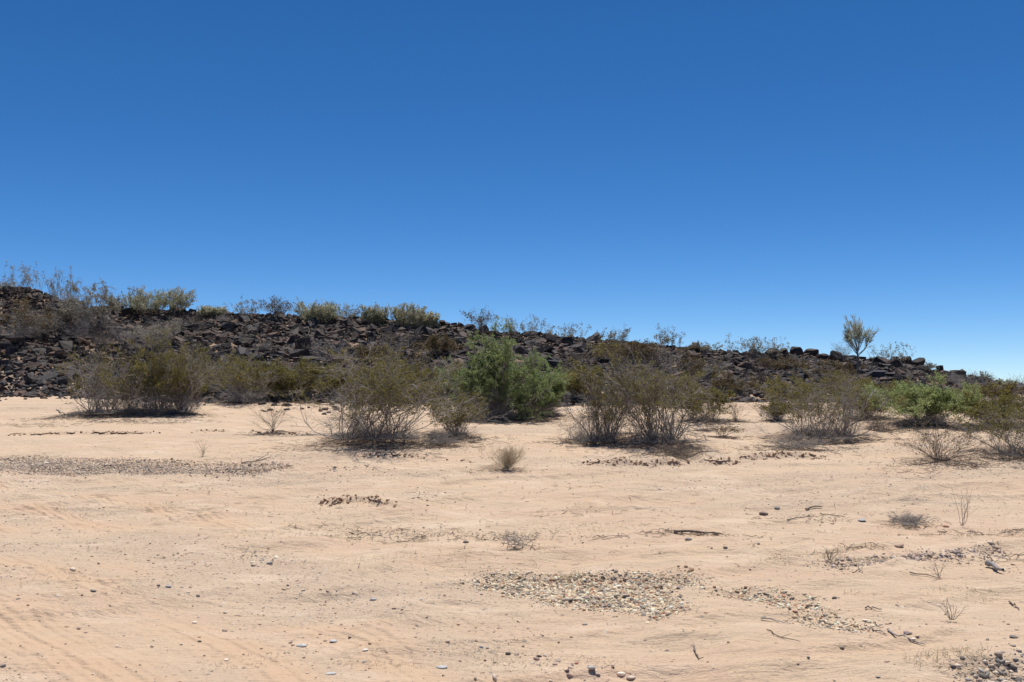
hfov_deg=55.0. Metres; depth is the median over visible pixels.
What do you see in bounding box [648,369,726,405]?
creosote bush
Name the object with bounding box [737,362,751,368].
basalt boulder
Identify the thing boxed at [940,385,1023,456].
creosote bush
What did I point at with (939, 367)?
basalt boulder
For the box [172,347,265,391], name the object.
creosote bush
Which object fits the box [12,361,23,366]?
basalt boulder
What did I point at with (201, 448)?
dry weed
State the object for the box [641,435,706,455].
dead branch heap
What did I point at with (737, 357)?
rock rubble
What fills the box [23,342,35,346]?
basalt boulder
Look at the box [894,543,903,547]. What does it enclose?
stone
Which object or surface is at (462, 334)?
basalt boulder
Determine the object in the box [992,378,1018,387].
palo verde shrub
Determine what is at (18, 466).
gravel
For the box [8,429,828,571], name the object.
mud clods
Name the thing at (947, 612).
dry weed
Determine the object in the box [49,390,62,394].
basalt boulder
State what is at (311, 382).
creosote bush
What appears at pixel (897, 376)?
basalt boulder
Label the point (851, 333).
palo verde tree
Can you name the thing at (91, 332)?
basalt boulder
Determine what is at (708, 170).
sky
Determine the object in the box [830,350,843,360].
basalt boulder
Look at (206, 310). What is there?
palo verde shrub
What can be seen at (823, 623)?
gravel
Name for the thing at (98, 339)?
grey shrub
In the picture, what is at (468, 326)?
basalt boulder
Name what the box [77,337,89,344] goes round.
basalt boulder
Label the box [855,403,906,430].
dead branch heap
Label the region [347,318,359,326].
basalt boulder
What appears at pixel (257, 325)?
basalt boulder
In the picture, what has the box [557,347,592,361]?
grey shrub
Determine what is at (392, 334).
basalt boulder
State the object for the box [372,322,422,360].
bare shrub
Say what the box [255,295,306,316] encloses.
bare shrub
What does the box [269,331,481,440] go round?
creosote bush
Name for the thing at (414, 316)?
palo verde shrub
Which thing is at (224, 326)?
basalt boulder
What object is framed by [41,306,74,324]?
grey shrub
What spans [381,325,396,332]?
basalt boulder
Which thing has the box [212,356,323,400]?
creosote bush
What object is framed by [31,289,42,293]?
basalt boulder
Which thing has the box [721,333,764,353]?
slope weed
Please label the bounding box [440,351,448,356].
basalt boulder
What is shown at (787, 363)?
creosote bush
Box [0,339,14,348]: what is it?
basalt boulder
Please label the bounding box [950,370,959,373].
basalt boulder
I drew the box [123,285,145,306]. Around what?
slope weed
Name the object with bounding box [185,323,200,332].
basalt boulder
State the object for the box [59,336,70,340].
basalt boulder
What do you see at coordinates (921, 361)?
basalt boulder
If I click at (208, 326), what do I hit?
basalt boulder
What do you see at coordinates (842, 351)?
bare shrub
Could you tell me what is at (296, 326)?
basalt boulder
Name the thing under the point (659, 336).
slope weed
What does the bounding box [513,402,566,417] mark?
dead branch heap
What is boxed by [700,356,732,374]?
grey shrub
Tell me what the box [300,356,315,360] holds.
basalt boulder
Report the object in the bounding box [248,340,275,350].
grey shrub
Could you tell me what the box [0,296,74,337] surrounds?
creosote bush
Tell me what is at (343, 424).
dead branch heap
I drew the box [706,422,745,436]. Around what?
bare shrub
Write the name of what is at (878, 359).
basalt boulder
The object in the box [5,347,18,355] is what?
basalt boulder
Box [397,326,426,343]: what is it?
grey shrub
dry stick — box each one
[241,454,269,463]
[674,530,722,534]
[761,617,790,623]
[767,629,800,641]
[887,628,924,644]
[910,572,939,577]
[985,560,1003,570]
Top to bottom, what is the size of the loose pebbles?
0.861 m
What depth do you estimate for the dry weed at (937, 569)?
8.23 m
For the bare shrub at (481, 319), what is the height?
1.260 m
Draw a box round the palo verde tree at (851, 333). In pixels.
[842,315,879,370]
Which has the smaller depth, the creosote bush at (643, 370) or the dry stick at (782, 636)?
the dry stick at (782, 636)
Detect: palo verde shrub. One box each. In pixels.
[121,285,197,313]
[196,305,227,316]
[293,297,349,322]
[359,302,392,323]
[388,302,427,326]
[419,311,439,327]
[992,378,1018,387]
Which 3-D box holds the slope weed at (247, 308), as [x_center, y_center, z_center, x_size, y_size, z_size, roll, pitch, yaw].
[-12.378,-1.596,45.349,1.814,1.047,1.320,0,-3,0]
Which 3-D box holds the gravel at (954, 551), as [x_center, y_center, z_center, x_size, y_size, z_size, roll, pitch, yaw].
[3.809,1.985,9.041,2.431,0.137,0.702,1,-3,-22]
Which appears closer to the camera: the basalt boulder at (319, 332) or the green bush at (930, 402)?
the green bush at (930, 402)
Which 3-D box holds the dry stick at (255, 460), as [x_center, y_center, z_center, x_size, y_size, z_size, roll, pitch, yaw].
[-4.214,1.954,16.306,0.144,0.128,0.613,-2,-3,32]
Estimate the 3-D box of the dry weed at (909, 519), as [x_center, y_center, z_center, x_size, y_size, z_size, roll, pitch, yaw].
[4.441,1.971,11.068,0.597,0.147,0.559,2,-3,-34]
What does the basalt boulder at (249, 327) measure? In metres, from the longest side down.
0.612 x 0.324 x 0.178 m
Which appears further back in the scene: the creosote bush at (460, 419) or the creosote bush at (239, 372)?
the creosote bush at (239, 372)
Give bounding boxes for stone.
[436,665,446,668]
[587,665,595,669]
[617,672,625,675]
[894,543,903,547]
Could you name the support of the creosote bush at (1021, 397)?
on the ground at (630, 641)
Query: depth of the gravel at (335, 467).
15.48 m
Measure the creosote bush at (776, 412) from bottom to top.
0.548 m
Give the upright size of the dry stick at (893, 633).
0.052 m
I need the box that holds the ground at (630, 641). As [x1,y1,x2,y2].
[0,289,1023,681]
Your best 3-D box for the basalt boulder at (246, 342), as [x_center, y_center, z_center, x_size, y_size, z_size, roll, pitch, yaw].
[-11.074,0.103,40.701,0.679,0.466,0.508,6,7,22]
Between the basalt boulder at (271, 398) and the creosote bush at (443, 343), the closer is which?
the basalt boulder at (271, 398)
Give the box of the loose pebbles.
[0,434,1023,681]
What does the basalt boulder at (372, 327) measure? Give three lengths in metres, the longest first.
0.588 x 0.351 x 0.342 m
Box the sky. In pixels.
[0,0,1023,382]
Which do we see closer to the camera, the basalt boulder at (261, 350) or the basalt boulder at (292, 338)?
the basalt boulder at (261, 350)
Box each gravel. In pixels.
[0,453,307,477]
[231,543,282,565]
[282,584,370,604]
[323,464,378,471]
[335,529,521,541]
[407,491,442,505]
[450,566,707,625]
[530,651,608,681]
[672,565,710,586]
[691,585,840,621]
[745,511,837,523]
[782,606,901,636]
[803,540,1010,573]
[943,643,1023,681]
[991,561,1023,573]
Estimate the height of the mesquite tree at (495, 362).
2.593 m
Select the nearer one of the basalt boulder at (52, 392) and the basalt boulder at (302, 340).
the basalt boulder at (52, 392)
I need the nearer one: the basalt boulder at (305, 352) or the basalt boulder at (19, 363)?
the basalt boulder at (305, 352)
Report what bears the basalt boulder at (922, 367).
on the ground at (630, 641)
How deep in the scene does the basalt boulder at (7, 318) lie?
45.45 m
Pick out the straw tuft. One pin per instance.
(506, 461)
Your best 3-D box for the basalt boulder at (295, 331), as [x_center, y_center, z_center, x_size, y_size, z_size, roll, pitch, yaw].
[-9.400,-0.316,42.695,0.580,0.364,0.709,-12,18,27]
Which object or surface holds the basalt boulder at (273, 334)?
on the ground at (630, 641)
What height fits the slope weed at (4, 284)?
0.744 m
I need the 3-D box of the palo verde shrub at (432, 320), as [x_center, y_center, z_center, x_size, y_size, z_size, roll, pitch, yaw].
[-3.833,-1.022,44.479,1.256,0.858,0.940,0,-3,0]
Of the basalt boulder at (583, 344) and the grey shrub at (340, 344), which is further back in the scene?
the basalt boulder at (583, 344)
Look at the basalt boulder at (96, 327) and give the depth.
43.78 m
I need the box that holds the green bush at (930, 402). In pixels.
[860,369,985,424]
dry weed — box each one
[195,439,208,454]
[820,549,845,559]
[876,509,940,525]
[928,562,953,576]
[937,596,967,619]
[949,484,971,525]
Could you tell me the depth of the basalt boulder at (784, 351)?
47.33 m
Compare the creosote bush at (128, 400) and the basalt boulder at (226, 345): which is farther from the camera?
the basalt boulder at (226, 345)
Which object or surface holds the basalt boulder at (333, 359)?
on the ground at (630, 641)
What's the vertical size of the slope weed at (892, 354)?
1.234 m
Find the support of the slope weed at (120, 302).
on the ground at (630, 641)
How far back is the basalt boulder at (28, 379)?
37.75 m
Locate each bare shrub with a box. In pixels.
[244,399,291,430]
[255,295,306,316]
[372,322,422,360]
[459,306,498,329]
[459,390,511,422]
[693,416,717,429]
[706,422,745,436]
[725,398,757,420]
[831,342,855,358]
[877,413,1016,462]
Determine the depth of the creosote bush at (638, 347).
40.17 m
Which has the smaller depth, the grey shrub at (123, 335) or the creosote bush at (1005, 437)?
the creosote bush at (1005, 437)
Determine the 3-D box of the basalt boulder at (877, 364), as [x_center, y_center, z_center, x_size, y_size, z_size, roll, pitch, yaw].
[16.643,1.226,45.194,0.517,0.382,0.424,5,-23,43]
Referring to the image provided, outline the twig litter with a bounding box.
[0,400,1023,582]
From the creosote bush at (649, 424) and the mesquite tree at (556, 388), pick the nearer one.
the creosote bush at (649, 424)
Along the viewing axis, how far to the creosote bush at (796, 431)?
19.28 m
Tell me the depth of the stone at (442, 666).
5.94 m
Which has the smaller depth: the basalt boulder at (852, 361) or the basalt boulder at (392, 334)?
the basalt boulder at (392, 334)
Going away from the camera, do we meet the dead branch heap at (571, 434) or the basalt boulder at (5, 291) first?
the dead branch heap at (571, 434)
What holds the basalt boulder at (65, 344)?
on the ground at (630, 641)
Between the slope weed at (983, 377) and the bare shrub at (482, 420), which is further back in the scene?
the slope weed at (983, 377)
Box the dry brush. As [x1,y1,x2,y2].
[0,285,1023,396]
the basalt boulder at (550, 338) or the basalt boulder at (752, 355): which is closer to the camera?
the basalt boulder at (550, 338)
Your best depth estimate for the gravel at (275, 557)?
9.32 m
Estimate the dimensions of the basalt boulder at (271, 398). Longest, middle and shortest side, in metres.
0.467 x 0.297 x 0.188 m
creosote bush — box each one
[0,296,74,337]
[52,277,125,327]
[52,342,152,413]
[102,361,152,411]
[112,330,228,412]
[120,315,205,347]
[141,341,223,412]
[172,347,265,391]
[201,348,286,401]
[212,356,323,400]
[242,360,348,399]
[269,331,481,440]
[299,361,380,397]
[347,343,401,362]
[356,358,403,392]
[376,358,464,399]
[412,331,476,353]
[423,386,513,436]
[553,338,699,363]
[554,352,644,442]
[554,360,610,400]
[587,330,723,443]
[606,367,708,400]
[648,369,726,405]
[661,350,710,376]
[671,381,735,420]
[705,372,763,393]
[734,367,862,439]
[753,377,838,406]
[757,355,826,369]
[759,399,792,419]
[788,368,888,400]
[789,369,912,436]
[791,359,867,377]
[836,378,898,417]
[863,376,916,400]
[940,381,1012,402]
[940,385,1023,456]
[949,393,1023,426]
[975,381,1023,401]
[987,392,1023,422]
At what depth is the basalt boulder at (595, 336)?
45.37 m
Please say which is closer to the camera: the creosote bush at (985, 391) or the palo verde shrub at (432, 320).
the creosote bush at (985, 391)
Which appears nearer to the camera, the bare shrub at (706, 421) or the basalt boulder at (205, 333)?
the bare shrub at (706, 421)
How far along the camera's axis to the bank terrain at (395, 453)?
16.78 m
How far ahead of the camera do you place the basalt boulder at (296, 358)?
37.32 m
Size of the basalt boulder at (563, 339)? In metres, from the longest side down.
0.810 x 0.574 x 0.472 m
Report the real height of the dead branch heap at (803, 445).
0.426 m
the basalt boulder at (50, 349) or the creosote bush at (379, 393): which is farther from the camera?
the basalt boulder at (50, 349)
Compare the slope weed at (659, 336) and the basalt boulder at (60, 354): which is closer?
the basalt boulder at (60, 354)
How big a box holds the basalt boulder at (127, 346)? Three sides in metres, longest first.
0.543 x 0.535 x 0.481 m
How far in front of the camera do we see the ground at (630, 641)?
9.38 m
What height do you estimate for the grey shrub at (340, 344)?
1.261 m
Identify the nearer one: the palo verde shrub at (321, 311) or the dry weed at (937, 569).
the dry weed at (937, 569)
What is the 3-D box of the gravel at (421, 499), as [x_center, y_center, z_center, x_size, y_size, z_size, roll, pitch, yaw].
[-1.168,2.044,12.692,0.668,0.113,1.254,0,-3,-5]
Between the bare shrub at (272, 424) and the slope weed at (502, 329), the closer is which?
the bare shrub at (272, 424)
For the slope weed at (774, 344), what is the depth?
46.40 m
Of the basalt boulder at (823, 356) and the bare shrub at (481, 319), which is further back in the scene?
the basalt boulder at (823, 356)
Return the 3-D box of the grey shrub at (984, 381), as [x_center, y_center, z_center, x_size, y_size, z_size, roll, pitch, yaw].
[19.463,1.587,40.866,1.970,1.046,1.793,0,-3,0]
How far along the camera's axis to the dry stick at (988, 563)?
8.39 m
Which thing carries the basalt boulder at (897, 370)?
on the ground at (630, 641)
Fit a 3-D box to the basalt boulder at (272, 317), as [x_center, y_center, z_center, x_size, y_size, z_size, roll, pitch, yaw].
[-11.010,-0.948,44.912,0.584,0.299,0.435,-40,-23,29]
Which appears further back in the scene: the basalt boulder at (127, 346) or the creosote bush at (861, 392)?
the basalt boulder at (127, 346)
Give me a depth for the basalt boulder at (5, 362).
40.05 m
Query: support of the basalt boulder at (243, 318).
on the ground at (630, 641)
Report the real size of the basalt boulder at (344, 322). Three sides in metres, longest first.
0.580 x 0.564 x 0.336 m
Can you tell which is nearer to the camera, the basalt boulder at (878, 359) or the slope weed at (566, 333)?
the slope weed at (566, 333)
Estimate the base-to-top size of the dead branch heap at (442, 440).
0.328 m
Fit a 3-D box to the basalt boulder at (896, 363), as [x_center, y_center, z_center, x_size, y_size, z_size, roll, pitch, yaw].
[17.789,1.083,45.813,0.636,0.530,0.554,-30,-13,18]
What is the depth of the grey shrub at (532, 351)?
37.87 m
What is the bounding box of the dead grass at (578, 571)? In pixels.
[0,407,1022,681]
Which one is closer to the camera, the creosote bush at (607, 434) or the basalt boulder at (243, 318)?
the creosote bush at (607, 434)
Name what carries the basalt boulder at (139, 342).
on the ground at (630, 641)
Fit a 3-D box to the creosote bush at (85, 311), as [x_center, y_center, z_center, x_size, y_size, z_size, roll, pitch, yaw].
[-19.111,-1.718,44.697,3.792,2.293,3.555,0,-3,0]
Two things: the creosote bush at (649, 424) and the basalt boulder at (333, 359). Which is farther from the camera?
the basalt boulder at (333, 359)
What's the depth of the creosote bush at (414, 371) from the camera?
30.77 m
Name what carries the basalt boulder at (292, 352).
on the ground at (630, 641)
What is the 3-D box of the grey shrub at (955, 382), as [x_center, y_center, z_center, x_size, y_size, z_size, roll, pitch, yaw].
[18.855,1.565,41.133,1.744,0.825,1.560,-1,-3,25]
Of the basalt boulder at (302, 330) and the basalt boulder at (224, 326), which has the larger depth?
the basalt boulder at (224, 326)
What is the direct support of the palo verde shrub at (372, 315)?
on the ground at (630, 641)
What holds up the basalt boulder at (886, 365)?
on the ground at (630, 641)
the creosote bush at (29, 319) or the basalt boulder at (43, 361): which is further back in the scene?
the creosote bush at (29, 319)
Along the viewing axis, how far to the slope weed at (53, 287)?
46.31 m
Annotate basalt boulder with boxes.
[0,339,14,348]
[0,360,10,365]
[3,286,10,293]
[4,314,13,323]
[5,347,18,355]
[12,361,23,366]
[18,345,34,351]
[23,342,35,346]
[24,376,38,383]
[26,361,40,369]
[30,348,45,353]
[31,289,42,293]
[31,332,41,339]
[35,378,46,386]
[36,360,49,362]
[36,370,59,381]
[46,347,60,352]
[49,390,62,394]
[54,349,66,359]
[58,341,73,348]
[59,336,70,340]
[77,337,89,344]
[89,330,98,335]
[92,326,102,333]
[122,307,135,314]
[126,343,138,350]
[131,339,144,344]
[134,344,144,350]
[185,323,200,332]
[194,314,203,320]
[201,324,214,329]
[202,331,216,337]
[215,334,227,342]
[219,323,235,330]
[221,343,231,348]
[234,337,254,347]
[239,316,250,321]
[245,325,257,329]
[251,322,262,328]
[255,355,267,361]
[257,349,269,352]
[262,394,272,400]
[267,314,277,320]
[267,332,277,337]
[286,335,300,343]
[288,349,309,358]
[289,349,312,355]
[290,327,299,333]
[291,324,302,329]
[292,357,299,361]
[294,337,311,349]
[298,327,307,334]
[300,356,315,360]
[307,317,319,326]
[315,329,324,335]
[329,329,343,336]
[330,358,341,363]
[340,318,353,326]
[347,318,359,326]
[350,327,361,333]
[358,327,365,332]
[366,331,375,337]
[369,323,377,329]
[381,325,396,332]
[383,330,398,341]
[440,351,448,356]
[457,331,469,339]
[461,343,475,351]
[462,324,475,328]
[479,325,488,332]
[515,346,527,353]
[524,340,532,345]
[539,364,550,371]
[542,333,555,342]
[548,360,562,366]
[556,337,572,343]
[577,342,585,348]
[587,332,601,341]
[687,342,700,351]
[701,371,715,380]
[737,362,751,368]
[740,396,752,400]
[748,352,759,358]
[765,348,777,356]
[777,348,787,354]
[790,346,803,355]
[803,348,818,355]
[816,353,828,359]
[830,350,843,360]
[845,360,856,363]
[866,370,886,377]
[870,362,880,366]
[873,356,887,363]
[881,364,891,366]
[885,372,895,376]
[887,359,902,367]
[894,375,904,379]
[895,368,904,373]
[902,356,912,364]
[905,372,915,381]
[912,357,924,365]
[914,365,928,372]
[936,365,943,370]
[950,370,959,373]
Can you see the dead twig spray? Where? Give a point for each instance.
(505, 539)
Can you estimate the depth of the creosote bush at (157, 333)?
40.27 m
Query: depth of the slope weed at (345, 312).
45.52 m
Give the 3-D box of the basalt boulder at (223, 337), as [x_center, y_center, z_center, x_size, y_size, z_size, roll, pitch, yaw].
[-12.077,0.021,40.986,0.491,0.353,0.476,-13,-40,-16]
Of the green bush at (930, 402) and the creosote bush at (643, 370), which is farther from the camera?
the creosote bush at (643, 370)
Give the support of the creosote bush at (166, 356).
on the ground at (630, 641)
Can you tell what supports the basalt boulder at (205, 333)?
on the ground at (630, 641)
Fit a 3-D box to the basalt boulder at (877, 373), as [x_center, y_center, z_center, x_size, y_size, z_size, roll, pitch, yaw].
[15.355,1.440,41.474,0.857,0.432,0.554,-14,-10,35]
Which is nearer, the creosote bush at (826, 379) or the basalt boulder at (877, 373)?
the creosote bush at (826, 379)
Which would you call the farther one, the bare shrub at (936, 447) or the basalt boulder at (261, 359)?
the basalt boulder at (261, 359)
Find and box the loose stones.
[0,452,1020,681]
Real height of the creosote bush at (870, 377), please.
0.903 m
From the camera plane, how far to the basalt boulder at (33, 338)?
43.05 m
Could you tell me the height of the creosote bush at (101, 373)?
1.851 m
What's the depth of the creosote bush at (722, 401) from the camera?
23.25 m
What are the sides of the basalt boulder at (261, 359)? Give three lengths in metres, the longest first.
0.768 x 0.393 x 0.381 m
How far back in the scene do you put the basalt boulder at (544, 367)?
36.77 m
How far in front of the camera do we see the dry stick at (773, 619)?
6.92 m
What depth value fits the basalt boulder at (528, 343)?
42.81 m
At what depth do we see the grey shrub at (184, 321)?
43.75 m
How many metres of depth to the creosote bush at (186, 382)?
25.24 m
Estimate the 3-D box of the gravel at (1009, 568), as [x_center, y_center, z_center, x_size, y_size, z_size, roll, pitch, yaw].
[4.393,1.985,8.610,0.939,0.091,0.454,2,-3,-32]
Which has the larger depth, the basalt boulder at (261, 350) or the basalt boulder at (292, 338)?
the basalt boulder at (292, 338)
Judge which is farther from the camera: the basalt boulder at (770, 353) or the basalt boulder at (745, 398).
the basalt boulder at (770, 353)
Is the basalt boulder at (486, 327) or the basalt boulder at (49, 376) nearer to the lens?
the basalt boulder at (49, 376)
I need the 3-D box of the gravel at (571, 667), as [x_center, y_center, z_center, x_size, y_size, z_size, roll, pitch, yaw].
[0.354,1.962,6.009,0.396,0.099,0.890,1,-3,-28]
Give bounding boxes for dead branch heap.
[303,400,406,437]
[410,428,465,443]
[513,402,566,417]
[551,413,603,440]
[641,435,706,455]
[758,426,837,447]
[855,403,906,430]
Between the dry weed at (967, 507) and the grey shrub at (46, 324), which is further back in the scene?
the grey shrub at (46, 324)
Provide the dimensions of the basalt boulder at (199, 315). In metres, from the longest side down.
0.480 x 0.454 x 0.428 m
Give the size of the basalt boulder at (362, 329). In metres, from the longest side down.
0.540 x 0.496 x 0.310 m
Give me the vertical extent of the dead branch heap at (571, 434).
0.609 m
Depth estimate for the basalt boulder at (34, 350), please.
41.13 m
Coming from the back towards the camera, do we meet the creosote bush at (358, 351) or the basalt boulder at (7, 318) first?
the basalt boulder at (7, 318)
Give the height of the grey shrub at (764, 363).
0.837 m
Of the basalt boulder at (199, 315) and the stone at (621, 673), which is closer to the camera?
the stone at (621, 673)
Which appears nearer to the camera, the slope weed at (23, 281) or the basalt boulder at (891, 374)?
the basalt boulder at (891, 374)
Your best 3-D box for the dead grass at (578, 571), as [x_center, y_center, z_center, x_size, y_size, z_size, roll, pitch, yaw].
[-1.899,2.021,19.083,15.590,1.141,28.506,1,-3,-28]
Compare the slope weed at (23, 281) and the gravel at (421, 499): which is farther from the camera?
the slope weed at (23, 281)
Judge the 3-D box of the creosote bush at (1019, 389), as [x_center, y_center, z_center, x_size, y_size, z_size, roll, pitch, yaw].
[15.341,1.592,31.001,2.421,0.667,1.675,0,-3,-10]
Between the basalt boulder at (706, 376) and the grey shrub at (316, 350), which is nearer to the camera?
the basalt boulder at (706, 376)
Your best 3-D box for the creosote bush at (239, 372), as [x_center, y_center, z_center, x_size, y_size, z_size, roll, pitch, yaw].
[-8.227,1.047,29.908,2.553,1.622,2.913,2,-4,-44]
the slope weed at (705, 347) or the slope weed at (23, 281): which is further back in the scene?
the slope weed at (23, 281)
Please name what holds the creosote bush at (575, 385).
on the ground at (630, 641)
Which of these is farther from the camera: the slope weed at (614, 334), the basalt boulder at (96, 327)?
the slope weed at (614, 334)
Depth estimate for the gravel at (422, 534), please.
10.57 m
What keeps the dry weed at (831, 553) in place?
on the ground at (630, 641)
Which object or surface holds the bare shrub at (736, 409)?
on the ground at (630, 641)
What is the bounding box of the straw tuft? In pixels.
[465,441,527,470]
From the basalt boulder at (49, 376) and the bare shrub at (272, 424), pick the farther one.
the basalt boulder at (49, 376)
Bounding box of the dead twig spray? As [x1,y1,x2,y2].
[499,528,537,547]
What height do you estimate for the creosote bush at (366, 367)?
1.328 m
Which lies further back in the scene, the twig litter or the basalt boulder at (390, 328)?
the basalt boulder at (390, 328)
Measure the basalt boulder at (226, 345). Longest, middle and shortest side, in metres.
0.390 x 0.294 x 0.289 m
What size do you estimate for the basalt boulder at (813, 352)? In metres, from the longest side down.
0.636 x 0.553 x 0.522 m
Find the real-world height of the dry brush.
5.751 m
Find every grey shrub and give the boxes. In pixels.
[9,311,69,330]
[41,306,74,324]
[55,317,97,337]
[78,325,122,346]
[94,320,137,343]
[167,315,206,327]
[207,313,237,320]
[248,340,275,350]
[303,336,333,356]
[323,331,359,359]
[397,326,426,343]
[515,347,547,364]
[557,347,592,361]
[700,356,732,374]
[746,354,780,369]
[946,372,976,385]
[958,371,994,387]
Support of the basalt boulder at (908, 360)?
on the ground at (630, 641)
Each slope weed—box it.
[0,278,17,288]
[1,260,46,290]
[45,265,89,309]
[99,297,127,308]
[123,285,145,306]
[222,297,263,315]
[336,303,366,317]
[490,317,517,335]
[505,315,546,334]
[542,321,591,337]
[597,323,629,341]
[654,323,685,346]
[692,340,722,350]
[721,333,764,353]
[749,336,790,355]
[867,341,915,361]
[924,361,935,368]
[968,370,994,381]
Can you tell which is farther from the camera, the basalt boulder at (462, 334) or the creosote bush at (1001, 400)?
the basalt boulder at (462, 334)
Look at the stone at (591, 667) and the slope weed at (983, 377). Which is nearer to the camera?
the stone at (591, 667)
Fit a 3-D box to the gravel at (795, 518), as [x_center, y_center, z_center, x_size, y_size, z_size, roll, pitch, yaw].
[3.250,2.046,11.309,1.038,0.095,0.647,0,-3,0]
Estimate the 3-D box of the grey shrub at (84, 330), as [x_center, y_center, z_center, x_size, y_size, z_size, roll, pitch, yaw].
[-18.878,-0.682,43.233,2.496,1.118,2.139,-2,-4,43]
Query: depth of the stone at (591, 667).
5.73 m
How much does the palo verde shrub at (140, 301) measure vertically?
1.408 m
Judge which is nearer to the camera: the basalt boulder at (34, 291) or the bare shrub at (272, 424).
the bare shrub at (272, 424)
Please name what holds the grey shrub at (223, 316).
on the ground at (630, 641)
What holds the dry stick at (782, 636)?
on the ground at (630, 641)
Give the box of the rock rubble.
[0,286,1023,414]
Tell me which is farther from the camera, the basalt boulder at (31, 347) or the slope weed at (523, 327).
the slope weed at (523, 327)
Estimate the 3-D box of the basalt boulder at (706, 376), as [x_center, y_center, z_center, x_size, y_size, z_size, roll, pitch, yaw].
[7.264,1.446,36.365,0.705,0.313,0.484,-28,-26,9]
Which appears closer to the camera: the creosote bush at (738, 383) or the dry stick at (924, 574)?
the dry stick at (924, 574)
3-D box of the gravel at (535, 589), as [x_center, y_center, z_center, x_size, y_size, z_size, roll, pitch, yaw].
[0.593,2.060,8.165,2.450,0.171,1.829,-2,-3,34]
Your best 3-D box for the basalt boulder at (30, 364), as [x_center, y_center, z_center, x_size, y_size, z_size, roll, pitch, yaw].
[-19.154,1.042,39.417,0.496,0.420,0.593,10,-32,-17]
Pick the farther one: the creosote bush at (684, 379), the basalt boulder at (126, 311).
the basalt boulder at (126, 311)
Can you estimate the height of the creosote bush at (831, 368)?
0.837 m
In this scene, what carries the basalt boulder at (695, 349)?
on the ground at (630, 641)
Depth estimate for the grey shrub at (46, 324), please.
43.57 m
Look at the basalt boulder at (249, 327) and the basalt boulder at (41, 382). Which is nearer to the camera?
the basalt boulder at (41, 382)
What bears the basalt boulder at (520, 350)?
on the ground at (630, 641)
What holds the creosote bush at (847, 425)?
on the ground at (630, 641)
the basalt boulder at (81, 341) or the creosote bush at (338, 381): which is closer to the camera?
the creosote bush at (338, 381)
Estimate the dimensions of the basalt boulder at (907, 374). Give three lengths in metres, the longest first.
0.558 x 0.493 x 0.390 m
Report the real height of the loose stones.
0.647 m
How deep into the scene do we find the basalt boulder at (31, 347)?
41.70 m
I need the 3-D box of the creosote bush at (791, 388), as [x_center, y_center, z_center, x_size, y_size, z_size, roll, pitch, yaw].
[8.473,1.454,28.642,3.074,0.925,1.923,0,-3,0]
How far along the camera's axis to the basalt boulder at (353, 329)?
42.74 m
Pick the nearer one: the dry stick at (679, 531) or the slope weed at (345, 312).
the dry stick at (679, 531)
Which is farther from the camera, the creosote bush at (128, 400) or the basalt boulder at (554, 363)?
the basalt boulder at (554, 363)
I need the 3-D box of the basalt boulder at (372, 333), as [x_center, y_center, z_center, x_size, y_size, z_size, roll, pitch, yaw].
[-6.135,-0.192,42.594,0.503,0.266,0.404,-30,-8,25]
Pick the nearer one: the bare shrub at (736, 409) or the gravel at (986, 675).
the gravel at (986, 675)
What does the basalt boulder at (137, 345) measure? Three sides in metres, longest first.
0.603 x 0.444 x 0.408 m
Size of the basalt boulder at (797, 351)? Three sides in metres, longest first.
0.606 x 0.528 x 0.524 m
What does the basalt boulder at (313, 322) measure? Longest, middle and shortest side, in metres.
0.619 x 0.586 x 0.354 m
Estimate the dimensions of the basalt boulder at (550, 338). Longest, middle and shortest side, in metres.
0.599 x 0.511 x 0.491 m
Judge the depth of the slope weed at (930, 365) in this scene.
49.65 m
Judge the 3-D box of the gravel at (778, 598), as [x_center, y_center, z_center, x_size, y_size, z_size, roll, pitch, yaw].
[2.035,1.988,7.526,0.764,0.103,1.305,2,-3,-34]
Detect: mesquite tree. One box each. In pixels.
[432,318,569,419]
[514,360,576,414]
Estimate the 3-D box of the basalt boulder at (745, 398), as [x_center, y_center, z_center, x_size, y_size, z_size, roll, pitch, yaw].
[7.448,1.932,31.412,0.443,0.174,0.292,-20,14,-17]
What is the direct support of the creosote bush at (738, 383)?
on the ground at (630, 641)
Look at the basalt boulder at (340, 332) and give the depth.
41.40 m
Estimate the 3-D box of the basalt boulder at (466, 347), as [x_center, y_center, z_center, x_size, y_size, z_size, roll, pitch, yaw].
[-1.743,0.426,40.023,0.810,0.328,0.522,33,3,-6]

